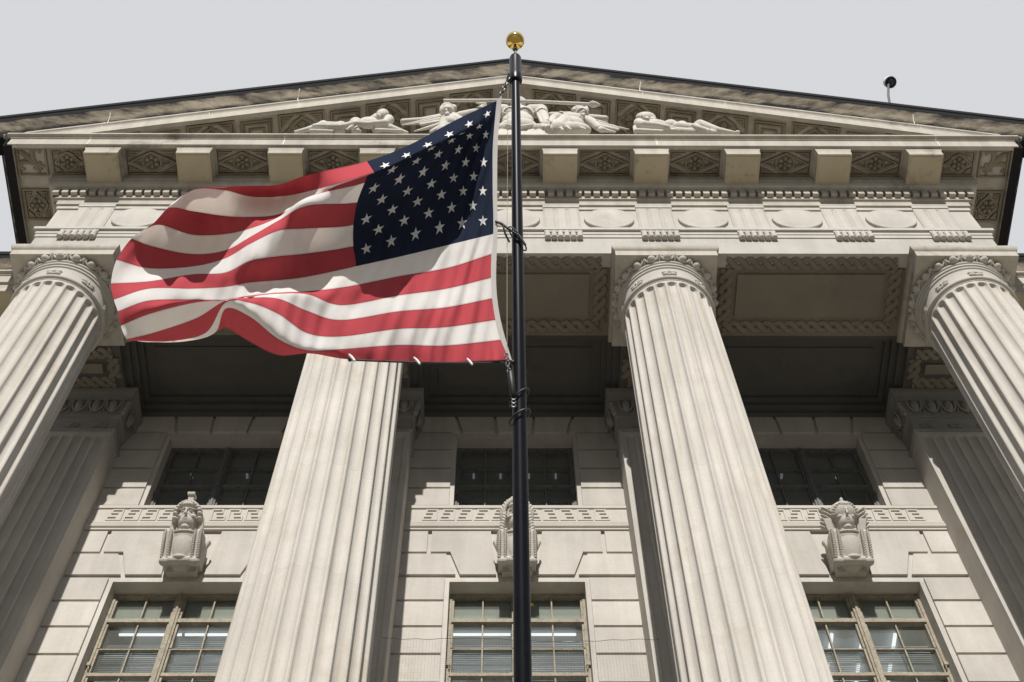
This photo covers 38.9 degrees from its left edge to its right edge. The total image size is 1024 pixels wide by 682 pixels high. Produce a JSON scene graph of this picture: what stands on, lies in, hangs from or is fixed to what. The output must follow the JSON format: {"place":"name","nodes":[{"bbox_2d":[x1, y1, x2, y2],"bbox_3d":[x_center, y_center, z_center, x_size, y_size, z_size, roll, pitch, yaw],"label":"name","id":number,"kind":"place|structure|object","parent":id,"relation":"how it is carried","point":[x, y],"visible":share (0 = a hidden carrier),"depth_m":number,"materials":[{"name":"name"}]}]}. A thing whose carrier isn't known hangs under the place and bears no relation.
{"place":"outdoors","nodes":[
{"label":"outdoors","id":0,"kind":"place"},
{"bbox_2d":[0,58,1023,681],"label":"government building","id":1,"kind":"structure","parent":0,"point":[768,330],"depth_m":25.12,"materials":[{"name":"stone"}]},
{"bbox_2d":[81,594,238,681],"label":"window","id":2,"kind":"structure","parent":1,"relation":"in","point":[150,641],"depth_m":22.42,"materials":[{"name":"beige paint"}]},
{"bbox_2d":[159,492,210,577],"bbox_3d":[-5.171,3.139,23.037,0.765,1.376,0.985,0,-63,0],"label":"bust","id":3,"kind":"object","parent":1,"relation":"attached to","point":[184,548],"visible":1,"depth_m":22.70,"materials":[{"name":"stone"}]},
{"bbox_2d":[150,447,279,504],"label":"window","id":4,"kind":"structure","parent":1,"relation":"in","point":[224,485],"depth_m":26.65,"materials":[{"name":"black glass"}]},
{"bbox_2d":[294,109,407,133],"bbox_3d":[-3.194,-4.247,29.000,2.282,1.732,0.517,0,-63,0],"label":"statue","id":5,"kind":"object","parent":1,"relation":"on","point":[380,120],"visible":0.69,"depth_m":28.66,"materials":[{"name":"stone"}]},
{"bbox_2d":[400,102,486,132],"bbox_3d":[-1.403,-4.342,29.166,1.790,2.142,0.611,0,-63,0],"label":"statue","id":6,"kind":"object","parent":1,"relation":"on","point":[446,115],"visible":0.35,"depth_m":29.31,"materials":[{"name":"stone"}]},
{"bbox_2d":[454,448,576,504],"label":"window","id":7,"kind":"structure","parent":1,"relation":"in","point":[472,487],"depth_m":26.99,"materials":[{"name":"black glass"}]},
{"bbox_2d":[493,496,540,577],"bbox_3d":[0.079,3.173,23.008,0.765,1.219,1.002,0,-63,0],"label":"bust","id":8,"kind":"object","parent":1,"relation":"attached to","point":[503,543],"visible":0.62,"depth_m":22.73,"materials":[{"name":"stone"}]},
{"bbox_2d":[445,594,591,681],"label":"window","id":9,"kind":"structure","parent":1,"relation":"in","point":[566,622],"depth_m":22.56,"materials":[{"name":"beige paint"}]},
{"bbox_2d":[506,31,531,681],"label":"flagpole","id":10,"kind":"object","parent":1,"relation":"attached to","point":[522,660],"visible":1,"depth_m":13.46,"materials":[{"name":"black metal"}]},
{"bbox_2d":[111,96,513,364],"bbox_3d":[-1.864,-1.120,14.748,3.798,3.991,1.669,0,-63,0],"label":"flag","id":11,"kind":"object","parent":10,"relation":"attached to","point":[390,257],"visible":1,"depth_m":13.97,"materials":[{"name":"multicoloured fabric"}]},
{"bbox_2d":[500,77,509,95],"bbox_3d":[-0.075,-2.869,16.309,0.054,0.347,0.161,38,-70,-18],"label":"snap chain","id":12,"kind":"object","parent":10,"relation":"hanging from","point":[504,87],"visible":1,"depth_m":16.29,"materials":[{"name":"grey metal"}]},
{"bbox_2d":[507,130,507,203],"bbox_3d":[-0.048,-1.425,15.186,0.010,3.600,1.648,1,-63,-1],"label":"halyard","id":13,"kind":"object","parent":10,"relation":"attached to","point":[507,166],"visible":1,"depth_m":15.53,"materials":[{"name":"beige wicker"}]},
{"bbox_2d":[495,220,526,250],"bbox_3d":[0.009,-1.099,14.914,0.388,0.343,0.145,39,-70,-18],"label":"retainer chain","id":14,"kind":"object","parent":10,"relation":"hanging from","point":[509,229],"visible":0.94,"depth_m":14.87,"materials":[{"name":"black metal"}]},
{"bbox_2d":[504,352,530,426],"bbox_3d":[0.056,0.469,13.711,0.222,0.684,0.488,-5,-63,2],"label":"halyard weight","id":15,"kind":"object","parent":10,"relation":"hanging from","point":[511,383],"visible":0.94,"depth_m":13.61,"materials":[{"name":"black metal"}]},
{"bbox_2d":[377,638,664,681],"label":"bird net","id":16,"kind":"object","parent":1,"relation":"hanging from","point":[483,648],"visible":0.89,"depth_m":18.82,"materials":[{"name":"black"}]},
{"bbox_2d":[443,96,600,133],"bbox_3d":[0.204,-4.440,29.264,3.198,2.580,0.698,0,-63,0],"label":"statue","id":17,"kind":"object","parent":1,"relation":"on","point":[529,113],"visible":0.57,"depth_m":29.36,"materials":[{"name":"stone"}]},
{"bbox_2d":[548,105,629,133],"bbox_3d":[1.543,-4.304,29.188,1.639,2.122,0.567,0,-63,0],"label":"statue","id":18,"kind":"object","parent":1,"relation":"on","point":[578,119],"visible":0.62,"depth_m":28.97,"materials":[{"name":"stone"}]},
{"bbox_2d":[633,112,739,133],"bbox_3d":[3.457,-4.211,28.991,2.167,1.576,0.515,0,-63,0],"label":"statue","id":19,"kind":"object","parent":1,"relation":"on","point":[647,123],"visible":0.6,"depth_m":28.81,"materials":[{"name":"stone"}]},
{"bbox_2d":[758,448,879,504],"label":"window","id":20,"kind":"structure","parent":1,"relation":"in","point":[804,486],"depth_m":26.74,"materials":[{"name":"black glass"}]},
{"bbox_2d":[818,498,873,577],"bbox_3d":[5.329,3.179,23.077,0.815,1.262,0.981,0,-63,0],"label":"bust","id":21,"kind":"object","parent":1,"relation":"attached to","point":[847,546],"visible":1,"depth_m":22.82,"materials":[{"name":"stone"}]},
{"bbox_2d":[805,594,954,681],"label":"window","id":22,"kind":"structure","parent":1,"relation":"in","point":[880,641],"depth_m":22.50,"materials":[{"name":"beige paint"}]},
{"bbox_2d":[883,76,896,102],"bbox_3d":[8.011,-5.217,30.533,0.581,2.000,0.272,0,-63,0],"label":"security camera","id":23,"kind":"object","parent":1,"relation":"attached to","point":[889,82],"visible":1,"depth_m":31.18,"materials":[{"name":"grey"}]},
{"bbox_2d":[0,0,1023,252],"label":"sky","id":24,"kind":"structure","parent":0,"point":[959,55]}
]}

